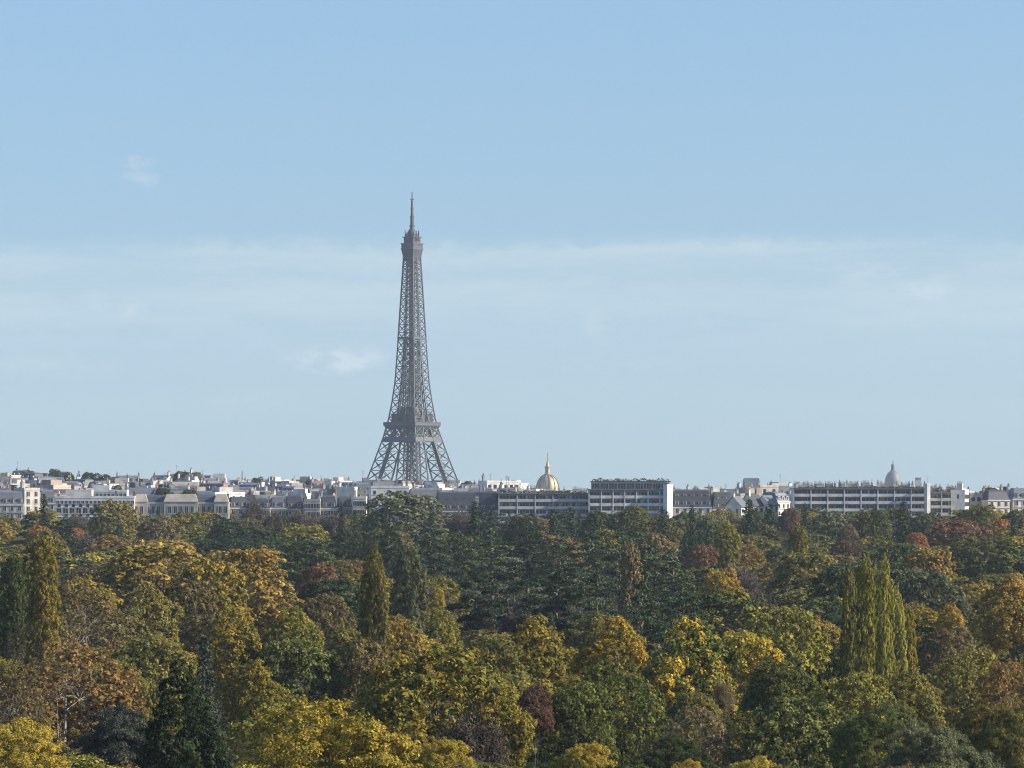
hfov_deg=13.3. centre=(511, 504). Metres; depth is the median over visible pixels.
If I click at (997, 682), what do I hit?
thinning tree
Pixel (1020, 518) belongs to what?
broadleaf tree
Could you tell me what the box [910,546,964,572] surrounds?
broadleaf tree
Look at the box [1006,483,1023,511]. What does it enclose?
apartment building
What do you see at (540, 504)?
window
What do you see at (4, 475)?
apartment building
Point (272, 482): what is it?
apartment building
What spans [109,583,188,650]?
broadleaf tree
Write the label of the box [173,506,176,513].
window
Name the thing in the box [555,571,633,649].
cedar tree
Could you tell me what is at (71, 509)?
window
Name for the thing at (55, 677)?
thinning tree
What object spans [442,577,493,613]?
cedar tree
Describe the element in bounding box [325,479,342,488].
apartment building
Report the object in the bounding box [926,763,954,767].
broadleaf tree
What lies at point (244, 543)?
cedar tree
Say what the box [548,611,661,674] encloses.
broadleaf tree
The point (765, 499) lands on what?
apartment building
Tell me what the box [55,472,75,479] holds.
apartment building
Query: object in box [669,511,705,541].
broadleaf tree
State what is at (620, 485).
window
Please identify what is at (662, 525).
fir tree
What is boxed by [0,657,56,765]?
thinning tree
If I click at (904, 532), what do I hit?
fir tree
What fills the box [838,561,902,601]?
broadleaf tree
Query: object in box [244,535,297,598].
cedar tree
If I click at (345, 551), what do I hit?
cedar tree
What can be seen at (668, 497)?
stair tower
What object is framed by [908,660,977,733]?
broadleaf tree
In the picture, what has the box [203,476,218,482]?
apartment building
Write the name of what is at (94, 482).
apartment building
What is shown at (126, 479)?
apartment building
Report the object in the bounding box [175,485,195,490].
apartment building
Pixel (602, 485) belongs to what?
window
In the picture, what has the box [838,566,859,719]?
poplar tree
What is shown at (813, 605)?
broadleaf tree
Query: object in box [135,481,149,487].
apartment building
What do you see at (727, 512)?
broadleaf tree
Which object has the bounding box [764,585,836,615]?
broadleaf tree
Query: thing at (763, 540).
broadleaf tree
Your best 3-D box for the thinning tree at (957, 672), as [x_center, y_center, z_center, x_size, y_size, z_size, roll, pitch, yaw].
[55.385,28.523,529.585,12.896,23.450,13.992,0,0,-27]
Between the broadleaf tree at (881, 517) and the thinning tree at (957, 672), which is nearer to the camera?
the thinning tree at (957, 672)
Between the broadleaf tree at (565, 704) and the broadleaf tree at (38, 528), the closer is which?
the broadleaf tree at (565, 704)
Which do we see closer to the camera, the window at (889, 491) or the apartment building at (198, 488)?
the window at (889, 491)
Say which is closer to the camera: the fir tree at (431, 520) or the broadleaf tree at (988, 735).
the broadleaf tree at (988, 735)
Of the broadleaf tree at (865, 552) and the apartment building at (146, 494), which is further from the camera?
the apartment building at (146, 494)
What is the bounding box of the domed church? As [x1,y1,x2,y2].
[536,452,558,490]
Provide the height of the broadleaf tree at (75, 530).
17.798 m
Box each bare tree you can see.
[39,572,89,610]
[59,510,94,537]
[67,531,101,554]
[234,517,261,530]
[238,499,265,522]
[261,507,290,531]
[284,506,314,541]
[300,512,352,549]
[303,511,321,521]
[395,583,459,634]
[426,696,516,766]
[441,507,479,541]
[457,603,498,640]
[495,598,530,634]
[626,508,671,529]
[700,564,761,594]
[708,675,738,725]
[718,559,764,598]
[727,585,777,627]
[762,601,818,641]
[780,754,830,767]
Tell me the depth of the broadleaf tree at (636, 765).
346.50 m
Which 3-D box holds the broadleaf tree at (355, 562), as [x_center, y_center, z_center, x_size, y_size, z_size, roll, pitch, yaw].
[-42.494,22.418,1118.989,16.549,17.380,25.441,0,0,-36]
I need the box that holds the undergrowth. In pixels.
[32,552,1023,767]
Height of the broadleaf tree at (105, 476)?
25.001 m
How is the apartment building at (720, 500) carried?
on the ground
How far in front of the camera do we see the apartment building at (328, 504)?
1815.27 m
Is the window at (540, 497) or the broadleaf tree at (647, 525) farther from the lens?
the window at (540, 497)
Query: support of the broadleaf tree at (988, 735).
on the ground
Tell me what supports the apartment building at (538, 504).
on the ground
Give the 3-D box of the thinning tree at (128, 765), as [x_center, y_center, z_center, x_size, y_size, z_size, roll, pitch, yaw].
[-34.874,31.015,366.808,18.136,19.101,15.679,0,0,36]
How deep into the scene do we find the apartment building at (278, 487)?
2224.04 m
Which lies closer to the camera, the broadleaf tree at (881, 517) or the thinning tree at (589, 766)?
the thinning tree at (589, 766)
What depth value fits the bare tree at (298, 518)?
1626.36 m
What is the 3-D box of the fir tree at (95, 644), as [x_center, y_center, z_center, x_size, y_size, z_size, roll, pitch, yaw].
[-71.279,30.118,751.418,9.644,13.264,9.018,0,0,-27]
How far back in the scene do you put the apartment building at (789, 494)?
1919.98 m
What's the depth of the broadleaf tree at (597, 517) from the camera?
1507.69 m
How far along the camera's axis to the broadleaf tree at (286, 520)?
1645.51 m
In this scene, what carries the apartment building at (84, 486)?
on the ground
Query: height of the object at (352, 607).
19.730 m
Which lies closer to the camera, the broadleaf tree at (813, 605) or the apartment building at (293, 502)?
the broadleaf tree at (813, 605)
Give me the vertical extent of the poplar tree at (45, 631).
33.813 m
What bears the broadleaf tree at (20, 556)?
on the ground
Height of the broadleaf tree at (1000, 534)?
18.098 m
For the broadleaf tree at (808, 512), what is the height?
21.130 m
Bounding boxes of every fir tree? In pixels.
[38,494,52,530]
[90,641,104,668]
[113,524,123,538]
[176,634,237,767]
[216,517,229,573]
[332,506,349,558]
[344,509,362,559]
[363,508,381,556]
[382,526,399,587]
[420,506,441,572]
[449,501,499,587]
[483,511,507,581]
[505,509,516,556]
[534,509,561,582]
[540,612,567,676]
[552,531,575,605]
[564,507,577,561]
[575,512,583,538]
[648,509,674,562]
[677,533,691,573]
[684,505,699,563]
[692,535,706,591]
[703,533,714,564]
[737,498,762,535]
[761,503,782,537]
[798,503,812,537]
[887,501,916,544]
[1007,512,1021,539]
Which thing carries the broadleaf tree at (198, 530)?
on the ground
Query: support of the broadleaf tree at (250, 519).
on the ground
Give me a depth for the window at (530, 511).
1801.36 m
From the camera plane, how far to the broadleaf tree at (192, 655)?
726.88 m
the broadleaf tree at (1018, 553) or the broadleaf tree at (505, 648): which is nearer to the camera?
the broadleaf tree at (505, 648)
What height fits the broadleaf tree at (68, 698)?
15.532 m
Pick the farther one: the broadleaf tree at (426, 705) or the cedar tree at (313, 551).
the cedar tree at (313, 551)
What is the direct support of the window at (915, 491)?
in the apartment building at (849, 498)
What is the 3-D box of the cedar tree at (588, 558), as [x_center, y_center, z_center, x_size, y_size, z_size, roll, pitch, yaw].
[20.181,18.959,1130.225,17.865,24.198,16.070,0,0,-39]
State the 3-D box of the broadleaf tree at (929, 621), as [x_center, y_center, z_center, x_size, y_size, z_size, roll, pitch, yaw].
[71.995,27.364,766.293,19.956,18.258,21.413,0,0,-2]
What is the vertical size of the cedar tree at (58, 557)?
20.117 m
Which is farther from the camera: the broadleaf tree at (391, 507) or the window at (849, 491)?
the window at (849, 491)
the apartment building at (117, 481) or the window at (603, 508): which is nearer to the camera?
the window at (603, 508)
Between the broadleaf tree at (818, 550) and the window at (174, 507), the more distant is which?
the window at (174, 507)
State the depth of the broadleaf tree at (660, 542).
1206.05 m
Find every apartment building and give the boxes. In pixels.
[0,473,14,482]
[0,478,23,536]
[0,484,9,490]
[4,478,20,487]
[6,476,29,488]
[12,467,29,474]
[14,479,39,519]
[21,472,42,479]
[25,478,39,487]
[32,476,56,479]
[36,475,70,488]
[40,488,55,521]
[43,489,71,492]
[54,493,65,500]
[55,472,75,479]
[55,488,135,527]
[62,473,82,487]
[72,482,128,495]
[73,475,93,487]
[82,483,92,489]
[87,481,105,487]
[90,477,118,487]
[101,479,128,489]
[115,474,128,481]
[116,472,139,481]
[125,482,154,493]
[127,486,156,495]
[130,477,152,487]
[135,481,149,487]
[135,491,229,525]
[141,480,162,487]
[149,472,170,480]
[151,477,182,494]
[154,481,177,489]
[157,479,175,486]
[168,476,198,486]
[175,472,199,481]
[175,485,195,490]
[178,475,202,486]
[187,483,205,490]
[193,488,211,494]
[200,478,229,490]
[201,474,226,482]
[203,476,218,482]
[203,487,244,497]
[227,478,248,496]
[229,497,249,519]
[231,482,254,490]
[234,476,257,484]
[238,480,264,489]
[244,476,269,486]
[246,487,274,504]
[248,485,266,494]
[253,485,270,520]
[256,481,275,494]
[265,476,288,482]
[269,481,298,486]
[271,486,285,518]
[272,481,295,486]
[273,481,284,490]
[275,481,305,495]
[278,486,310,507]
[280,475,302,490]
[285,489,303,517]
[289,483,306,488]
[296,477,310,482]
[303,482,321,488]
[304,491,320,517]
[307,484,320,490]
[308,478,335,498]
[310,476,325,487]
[315,489,335,498]
[320,490,337,517]
[324,477,351,485]
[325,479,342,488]
[335,479,355,486]
[336,481,356,506]
[337,492,352,517]
[353,473,369,513]
[353,489,366,516]
[369,478,408,528]
[392,481,411,489]
[398,474,423,487]
[407,488,440,543]
[422,479,431,486]
[428,481,452,486]
[432,484,451,489]
[435,486,475,554]
[445,476,468,490]
[456,480,477,488]
[468,487,492,509]
[477,485,498,545]
[478,473,519,491]
[498,485,587,529]
[499,476,522,492]
[508,479,528,487]
[513,478,523,492]
[588,478,670,537]
[673,485,711,518]
[704,487,726,491]
[710,484,735,514]
[725,491,747,516]
[734,482,752,492]
[735,487,762,498]
[743,478,767,487]
[743,487,763,523]
[752,478,778,492]
[759,495,779,517]
[762,492,790,516]
[769,482,792,487]
[779,474,790,495]
[788,488,790,507]
[791,478,924,531]
[930,484,956,517]
[951,482,968,515]
[966,486,981,509]
[979,484,1010,520]
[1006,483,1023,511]
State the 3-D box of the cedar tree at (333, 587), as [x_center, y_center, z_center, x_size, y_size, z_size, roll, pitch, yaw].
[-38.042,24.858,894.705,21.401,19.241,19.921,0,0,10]
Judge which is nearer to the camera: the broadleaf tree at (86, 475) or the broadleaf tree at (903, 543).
the broadleaf tree at (903, 543)
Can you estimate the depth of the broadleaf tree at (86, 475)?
2558.44 m
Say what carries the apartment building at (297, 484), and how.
on the ground
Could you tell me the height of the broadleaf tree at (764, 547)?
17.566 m
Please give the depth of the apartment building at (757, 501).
1801.51 m
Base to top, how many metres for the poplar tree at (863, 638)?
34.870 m
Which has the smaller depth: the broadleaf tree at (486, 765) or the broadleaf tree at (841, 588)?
the broadleaf tree at (486, 765)
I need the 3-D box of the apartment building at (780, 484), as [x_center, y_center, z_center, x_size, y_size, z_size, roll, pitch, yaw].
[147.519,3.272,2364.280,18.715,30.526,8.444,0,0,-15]
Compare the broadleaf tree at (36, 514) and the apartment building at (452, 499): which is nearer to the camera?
the broadleaf tree at (36, 514)
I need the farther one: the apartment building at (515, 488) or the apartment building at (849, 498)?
the apartment building at (515, 488)
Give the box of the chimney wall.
[924,483,930,513]
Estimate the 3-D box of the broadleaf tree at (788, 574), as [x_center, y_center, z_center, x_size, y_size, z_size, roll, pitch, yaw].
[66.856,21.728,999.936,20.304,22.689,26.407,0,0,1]
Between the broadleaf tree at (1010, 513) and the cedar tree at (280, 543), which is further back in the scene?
the broadleaf tree at (1010, 513)
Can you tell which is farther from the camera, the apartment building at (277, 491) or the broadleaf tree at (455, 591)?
the apartment building at (277, 491)
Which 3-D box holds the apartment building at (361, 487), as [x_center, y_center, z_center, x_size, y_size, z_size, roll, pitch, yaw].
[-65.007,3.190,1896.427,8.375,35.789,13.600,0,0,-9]
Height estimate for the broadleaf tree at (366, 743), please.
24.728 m
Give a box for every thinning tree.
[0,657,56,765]
[1,639,149,766]
[2,606,78,681]
[33,751,116,767]
[42,583,138,662]
[59,760,140,767]
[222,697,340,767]
[488,674,557,733]
[560,657,672,766]
[568,762,626,767]
[652,703,737,767]
[655,689,749,762]
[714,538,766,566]
[717,762,790,767]
[747,555,812,604]
[919,643,1013,763]
[958,578,996,626]
[972,658,1023,762]
[973,655,1023,726]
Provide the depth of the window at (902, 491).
1791.27 m
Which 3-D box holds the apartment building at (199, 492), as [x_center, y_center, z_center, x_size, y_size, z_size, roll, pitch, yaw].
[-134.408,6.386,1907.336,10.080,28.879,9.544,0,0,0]
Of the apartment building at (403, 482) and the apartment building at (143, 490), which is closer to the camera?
the apartment building at (143, 490)
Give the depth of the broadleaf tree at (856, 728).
432.75 m
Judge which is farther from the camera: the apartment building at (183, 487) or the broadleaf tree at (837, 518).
the apartment building at (183, 487)
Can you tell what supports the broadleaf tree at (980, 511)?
on the ground
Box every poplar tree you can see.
[0,551,29,658]
[21,533,60,724]
[355,543,390,687]
[388,541,429,642]
[428,583,448,641]
[618,539,643,628]
[713,521,742,569]
[786,523,809,601]
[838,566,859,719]
[853,552,877,752]
[863,587,883,712]
[873,549,895,749]
[885,583,907,746]
[899,603,917,712]
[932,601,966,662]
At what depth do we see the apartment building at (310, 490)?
1999.85 m
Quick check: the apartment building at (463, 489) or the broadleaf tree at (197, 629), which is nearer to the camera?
the broadleaf tree at (197, 629)
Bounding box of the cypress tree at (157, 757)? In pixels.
[131,658,231,767]
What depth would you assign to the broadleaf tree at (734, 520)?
1624.88 m
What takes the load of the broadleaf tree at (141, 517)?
on the ground
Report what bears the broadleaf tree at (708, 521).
on the ground
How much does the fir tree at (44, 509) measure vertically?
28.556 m
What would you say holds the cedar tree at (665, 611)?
on the ground
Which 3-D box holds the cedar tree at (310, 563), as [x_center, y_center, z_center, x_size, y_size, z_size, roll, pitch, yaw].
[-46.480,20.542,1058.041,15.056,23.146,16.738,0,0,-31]
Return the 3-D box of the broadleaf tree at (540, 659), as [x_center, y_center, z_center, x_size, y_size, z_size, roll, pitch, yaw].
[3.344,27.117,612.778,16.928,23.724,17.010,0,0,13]
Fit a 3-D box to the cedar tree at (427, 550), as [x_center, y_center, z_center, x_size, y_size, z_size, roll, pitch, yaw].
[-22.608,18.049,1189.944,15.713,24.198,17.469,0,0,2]
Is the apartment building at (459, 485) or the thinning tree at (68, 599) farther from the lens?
the apartment building at (459, 485)
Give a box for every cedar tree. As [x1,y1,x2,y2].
[1,549,23,555]
[7,514,36,553]
[20,547,66,585]
[47,518,83,542]
[56,553,94,616]
[59,535,94,568]
[67,702,148,767]
[87,547,115,562]
[195,525,259,572]
[208,515,222,529]
[211,521,265,548]
[218,529,264,550]
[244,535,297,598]
[279,579,377,638]
[280,539,347,567]
[282,542,344,601]
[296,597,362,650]
[326,532,370,569]
[365,528,411,605]
[408,527,453,572]
[414,557,460,577]
[432,531,487,592]
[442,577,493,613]
[445,569,503,641]
[455,509,506,536]
[459,528,523,608]
[478,513,509,564]
[478,563,550,630]
[495,525,553,604]
[523,538,594,623]
[528,570,587,648]
[542,510,579,535]
[542,529,587,560]
[547,510,587,531]
[553,531,618,612]
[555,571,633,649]
[583,533,644,608]
[598,530,636,578]
[599,628,632,669]
[605,545,677,628]
[612,578,669,673]
[615,532,664,579]
[636,586,690,647]
[646,547,698,626]
[646,584,708,675]
[671,565,752,614]
[687,613,716,686]
[823,589,842,651]
[855,552,897,585]
[966,610,1016,661]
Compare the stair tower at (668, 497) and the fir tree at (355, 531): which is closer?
the fir tree at (355, 531)
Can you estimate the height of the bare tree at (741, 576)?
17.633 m
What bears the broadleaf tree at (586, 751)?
on the ground
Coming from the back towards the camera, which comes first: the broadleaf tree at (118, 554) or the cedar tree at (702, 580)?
the broadleaf tree at (118, 554)
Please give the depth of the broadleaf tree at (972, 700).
628.98 m
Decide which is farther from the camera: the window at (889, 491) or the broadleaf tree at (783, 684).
the window at (889, 491)
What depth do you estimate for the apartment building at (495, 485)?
2000.57 m
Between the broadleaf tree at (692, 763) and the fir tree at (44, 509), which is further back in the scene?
the fir tree at (44, 509)
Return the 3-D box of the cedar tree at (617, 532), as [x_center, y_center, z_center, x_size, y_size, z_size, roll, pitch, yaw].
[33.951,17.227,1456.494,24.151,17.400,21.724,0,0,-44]
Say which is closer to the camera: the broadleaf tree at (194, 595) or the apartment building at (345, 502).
the broadleaf tree at (194, 595)
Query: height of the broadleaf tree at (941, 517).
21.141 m
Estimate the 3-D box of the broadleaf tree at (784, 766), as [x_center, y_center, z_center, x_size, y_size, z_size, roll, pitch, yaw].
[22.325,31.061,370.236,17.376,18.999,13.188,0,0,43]
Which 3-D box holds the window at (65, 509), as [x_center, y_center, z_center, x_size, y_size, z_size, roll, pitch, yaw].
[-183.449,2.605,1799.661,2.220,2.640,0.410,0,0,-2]
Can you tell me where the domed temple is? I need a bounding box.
[885,463,900,486]
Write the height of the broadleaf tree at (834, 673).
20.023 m
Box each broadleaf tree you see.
[0,515,26,549]
[0,519,17,549]
[0,539,19,550]
[0,556,35,576]
[0,570,39,617]
[0,587,36,657]
[0,658,28,709]
[0,716,71,767]
[0,739,34,767]
[1,545,26,553]
[4,552,59,582]
[5,646,110,731]
[8,484,17,490]
[8,646,118,763]
[17,509,66,537]
[22,530,73,575]
[24,525,53,541]
[45,574,123,646]
[48,468,61,476]
[54,551,117,581]
[64,472,74,480]
[69,559,165,606]
[70,527,83,539]
[81,472,94,480]
[81,546,133,566]
[84,539,124,557]
[85,654,162,732]
[86,498,139,542]
[90,473,103,480]
[90,533,127,547]
[92,539,220,632]
[101,474,110,480]
[101,537,173,575]
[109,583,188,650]
[109,633,205,766]
[114,485,121,489]
[119,513,150,534]
[126,541,168,586]
[129,640,213,703]
[133,514,185,543]
[149,516,207,542]
[151,537,203,580]
[155,486,173,494]
[163,580,218,644]
[167,511,213,538]
[172,471,189,481]
[174,615,259,672]
[175,538,224,559]
[175,556,253,631]
[180,489,197,494]
[188,545,303,635]
[190,471,201,479]
[191,511,220,530]
[195,604,275,724]
[199,557,247,586]
[204,517,250,545]
[217,657,294,756]
[228,518,264,525]
[232,760,261,767]
[233,525,295,550]
[236,517,256,523]
[238,693,422,767]
[249,538,310,567]
[251,476,264,482]
[251,636,355,761]
[261,606,324,689]
[265,539,335,586]
[274,522,336,564]
[280,515,291,537]
[289,592,357,654]
[294,563,340,611]
[294,577,377,637]
[301,627,360,694]
[305,558,364,586]
[320,636,400,760]
[322,516,359,550]
[324,562,396,607]
[335,572,398,618]
[347,513,369,547]
[347,528,423,569]
[349,640,521,767]
[350,672,429,736]
[352,627,451,700]
[358,490,451,556]
[359,613,438,692]
[387,581,472,635]
[393,573,459,588]
[400,760,522,767]
[401,737,476,767]
[410,575,464,633]
[415,606,462,708]
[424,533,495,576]
[432,672,616,766]
[443,763,490,767]
[445,632,570,698]
[445,634,533,687]
[458,629,503,647]
[465,683,537,766]
[489,613,589,683]
[496,514,550,563]
[501,513,543,571]
[516,684,554,767]
[520,751,590,767]
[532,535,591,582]
[532,680,620,765]
[535,675,637,765]
[547,741,615,767]
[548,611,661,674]
[569,615,651,736]
[578,510,615,571]
[585,528,621,603]
[604,758,651,767]
[606,510,641,543]
[617,504,650,539]
[625,518,683,558]
[625,615,747,755]
[629,733,719,767]
[634,531,680,599]
[650,517,698,545]
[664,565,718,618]
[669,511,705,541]
[670,589,769,667]
[671,758,700,767]
[672,690,725,751]
[682,544,719,574]
[692,628,800,723]
[693,710,800,766]
[695,513,730,537]
[695,515,729,544]
[697,566,742,627]
[701,508,742,531]
[721,535,772,562]
[723,695,865,767]
[725,515,746,532]
[728,533,773,544]
[730,755,782,767]
[732,659,819,749]
[734,604,833,708]
[735,523,784,542]
[736,564,779,597]
[739,542,780,565]
[743,510,777,523]
[751,538,783,560]
[762,544,801,564]
[762,550,843,607]
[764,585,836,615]
[769,761,796,767]
[773,505,828,525]
[775,508,802,537]
[775,614,855,681]
[781,536,820,553]
[782,512,829,537]
[788,509,824,530]
[789,543,831,556]
[795,670,906,767]
[797,595,862,655]
[805,563,863,624]
[807,532,836,553]
[808,510,856,549]
[808,553,859,574]
[816,648,861,722]
[820,561,859,587]
[825,700,930,767]
[826,511,881,539]
[829,539,864,563]
[836,524,859,541]
[838,549,879,564]
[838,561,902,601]
[842,535,887,554]
[853,506,896,547]
[859,566,930,614]
[863,543,938,584]
[873,716,1004,767]
[874,541,926,568]
[874,761,924,767]
[876,608,977,683]
[877,667,948,755]
[884,506,914,541]
[894,603,938,684]
[896,570,970,623]
[903,547,957,589]
[906,532,928,547]
[908,512,943,543]
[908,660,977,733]
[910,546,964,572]
[915,511,946,544]
[918,626,981,704]
[923,519,992,568]
[923,575,991,611]
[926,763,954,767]
[941,535,1019,578]
[943,572,1012,623]
[946,509,988,545]
[954,666,1023,727]
[957,697,1023,767]
[960,503,1000,543]
[964,615,1008,661]
[970,546,1023,577]
[977,509,1017,529]
[977,571,1023,665]
[983,518,1010,536]
[984,618,1023,664]
[990,527,1023,550]
[991,528,1023,542]
[993,535,1023,567]
[998,509,1023,528]
[1003,512,1023,534]
[1004,576,1023,637]
[1012,551,1023,573]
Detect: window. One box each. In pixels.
[56,507,61,513]
[63,507,67,513]
[69,507,74,513]
[76,507,80,513]
[82,507,87,513]
[168,506,171,513]
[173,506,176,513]
[218,506,221,513]
[224,506,227,513]
[500,510,508,513]
[520,510,528,513]
[529,510,538,513]
[539,496,548,498]
[539,503,548,505]
[539,510,548,513]
[559,496,568,498]
[559,503,568,505]
[579,510,587,513]
[590,492,599,494]
[590,500,599,502]
[590,507,599,510]
[592,483,599,488]
[600,483,608,488]
[600,507,609,510]
[609,483,616,488]
[610,507,619,510]
[618,483,625,488]
[626,483,634,488]
[635,483,642,488]
[644,483,651,488]
[651,507,660,510]
[652,483,660,488]
[848,490,859,493]
[848,498,859,500]
[848,505,859,507]
[862,490,873,493]
[862,498,873,500]
[862,505,873,507]
[874,490,886,493]
[874,498,886,500]
[874,505,886,507]
[888,490,900,493]
[888,498,900,500]
[901,490,913,493]
[901,498,913,500]
[914,490,923,493]
[914,498,923,500]
[914,505,923,507]
[931,495,940,497]
[931,502,940,504]
[931,509,940,512]
[942,509,950,512]
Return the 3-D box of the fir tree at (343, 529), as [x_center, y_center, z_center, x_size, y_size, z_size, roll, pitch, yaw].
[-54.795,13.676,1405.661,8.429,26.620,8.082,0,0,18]
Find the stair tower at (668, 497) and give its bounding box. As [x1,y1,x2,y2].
[663,484,672,517]
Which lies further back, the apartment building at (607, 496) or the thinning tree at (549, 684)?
the apartment building at (607, 496)
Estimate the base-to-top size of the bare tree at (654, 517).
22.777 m
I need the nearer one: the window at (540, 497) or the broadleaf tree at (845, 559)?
the broadleaf tree at (845, 559)
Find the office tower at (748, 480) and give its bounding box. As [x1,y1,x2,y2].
[743,478,757,484]
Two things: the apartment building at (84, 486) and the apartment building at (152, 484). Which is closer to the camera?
the apartment building at (84, 486)
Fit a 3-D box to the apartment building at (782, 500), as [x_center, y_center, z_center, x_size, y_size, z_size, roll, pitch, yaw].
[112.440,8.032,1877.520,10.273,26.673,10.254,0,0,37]
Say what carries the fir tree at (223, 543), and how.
on the ground
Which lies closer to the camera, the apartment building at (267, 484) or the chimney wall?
the chimney wall
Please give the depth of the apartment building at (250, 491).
1989.59 m
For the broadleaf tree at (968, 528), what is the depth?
1453.42 m
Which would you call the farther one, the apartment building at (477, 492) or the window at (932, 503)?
the apartment building at (477, 492)
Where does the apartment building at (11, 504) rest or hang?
on the ground
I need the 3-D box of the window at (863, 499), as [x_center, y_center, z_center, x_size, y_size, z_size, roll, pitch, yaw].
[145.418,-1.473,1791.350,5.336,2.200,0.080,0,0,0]
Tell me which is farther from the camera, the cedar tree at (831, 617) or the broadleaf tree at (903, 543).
the broadleaf tree at (903, 543)
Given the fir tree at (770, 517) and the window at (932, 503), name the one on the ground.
the fir tree at (770, 517)
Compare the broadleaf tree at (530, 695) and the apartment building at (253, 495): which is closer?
the broadleaf tree at (530, 695)
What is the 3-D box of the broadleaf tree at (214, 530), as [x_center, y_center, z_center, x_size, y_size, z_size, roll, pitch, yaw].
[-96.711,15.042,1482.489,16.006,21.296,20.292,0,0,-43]
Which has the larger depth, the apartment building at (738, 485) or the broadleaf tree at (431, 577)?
the apartment building at (738, 485)
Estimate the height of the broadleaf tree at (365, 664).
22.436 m
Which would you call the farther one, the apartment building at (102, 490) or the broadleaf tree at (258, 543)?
the apartment building at (102, 490)
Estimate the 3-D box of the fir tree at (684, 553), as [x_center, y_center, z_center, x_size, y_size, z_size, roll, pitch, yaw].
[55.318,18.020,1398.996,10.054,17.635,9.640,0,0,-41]
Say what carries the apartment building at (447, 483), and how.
on the ground
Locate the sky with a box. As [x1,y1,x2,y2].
[0,0,1023,492]
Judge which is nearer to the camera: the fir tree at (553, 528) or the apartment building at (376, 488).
the fir tree at (553, 528)
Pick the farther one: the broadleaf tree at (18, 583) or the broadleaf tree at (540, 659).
the broadleaf tree at (18, 583)
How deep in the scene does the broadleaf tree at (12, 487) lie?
1898.48 m
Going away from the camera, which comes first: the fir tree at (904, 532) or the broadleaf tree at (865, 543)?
the fir tree at (904, 532)
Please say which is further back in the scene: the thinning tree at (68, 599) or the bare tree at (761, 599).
the bare tree at (761, 599)
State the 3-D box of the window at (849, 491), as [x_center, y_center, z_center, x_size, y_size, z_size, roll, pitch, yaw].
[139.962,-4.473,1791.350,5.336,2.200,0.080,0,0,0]
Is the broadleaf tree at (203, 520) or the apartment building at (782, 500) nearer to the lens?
the broadleaf tree at (203, 520)
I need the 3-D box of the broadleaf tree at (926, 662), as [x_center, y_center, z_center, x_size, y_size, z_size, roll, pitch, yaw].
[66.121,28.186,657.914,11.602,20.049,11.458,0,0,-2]
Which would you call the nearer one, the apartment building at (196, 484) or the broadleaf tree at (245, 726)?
the broadleaf tree at (245, 726)
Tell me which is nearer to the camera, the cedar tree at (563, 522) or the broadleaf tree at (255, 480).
the cedar tree at (563, 522)
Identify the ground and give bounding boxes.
[27,554,1023,766]
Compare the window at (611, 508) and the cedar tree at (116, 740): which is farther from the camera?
the window at (611, 508)
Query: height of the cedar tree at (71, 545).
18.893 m
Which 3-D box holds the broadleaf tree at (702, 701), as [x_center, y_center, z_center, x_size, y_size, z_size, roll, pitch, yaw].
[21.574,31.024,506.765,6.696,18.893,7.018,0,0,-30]
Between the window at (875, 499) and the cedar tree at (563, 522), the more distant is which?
the window at (875, 499)
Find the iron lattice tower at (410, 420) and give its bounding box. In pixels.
[367,192,457,483]
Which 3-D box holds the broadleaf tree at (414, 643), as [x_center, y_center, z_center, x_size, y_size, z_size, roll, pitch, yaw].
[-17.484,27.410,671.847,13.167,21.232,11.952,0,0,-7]
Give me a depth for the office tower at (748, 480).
5000.19 m
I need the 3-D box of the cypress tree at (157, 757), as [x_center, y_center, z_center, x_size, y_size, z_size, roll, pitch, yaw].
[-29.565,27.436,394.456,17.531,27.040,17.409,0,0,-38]
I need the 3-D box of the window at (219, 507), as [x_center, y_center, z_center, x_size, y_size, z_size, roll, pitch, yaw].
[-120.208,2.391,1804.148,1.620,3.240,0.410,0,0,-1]
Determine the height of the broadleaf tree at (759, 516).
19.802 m
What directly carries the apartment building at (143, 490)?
on the ground
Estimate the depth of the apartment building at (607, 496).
1786.36 m
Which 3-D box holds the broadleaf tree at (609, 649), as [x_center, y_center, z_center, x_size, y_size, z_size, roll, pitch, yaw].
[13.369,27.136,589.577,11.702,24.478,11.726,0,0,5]
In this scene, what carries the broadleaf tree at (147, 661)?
on the ground
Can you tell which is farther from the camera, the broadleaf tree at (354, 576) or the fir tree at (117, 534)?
the fir tree at (117, 534)
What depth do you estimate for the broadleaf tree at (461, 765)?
383.62 m
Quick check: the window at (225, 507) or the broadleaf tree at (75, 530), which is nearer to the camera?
the broadleaf tree at (75, 530)
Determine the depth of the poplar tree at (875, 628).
564.11 m
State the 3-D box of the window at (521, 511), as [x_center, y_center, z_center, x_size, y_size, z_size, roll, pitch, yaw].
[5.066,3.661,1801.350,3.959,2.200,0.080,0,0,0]
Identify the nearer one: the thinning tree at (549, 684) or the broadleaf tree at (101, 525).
the thinning tree at (549, 684)
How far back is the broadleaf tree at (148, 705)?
564.97 m
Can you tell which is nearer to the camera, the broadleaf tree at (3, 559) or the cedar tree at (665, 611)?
the cedar tree at (665, 611)
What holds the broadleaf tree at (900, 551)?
on the ground
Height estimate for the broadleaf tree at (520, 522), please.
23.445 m
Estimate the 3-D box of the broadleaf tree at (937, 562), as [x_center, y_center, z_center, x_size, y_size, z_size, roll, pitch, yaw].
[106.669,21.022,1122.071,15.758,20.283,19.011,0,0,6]
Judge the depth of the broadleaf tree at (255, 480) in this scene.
2598.85 m
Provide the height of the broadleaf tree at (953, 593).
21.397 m

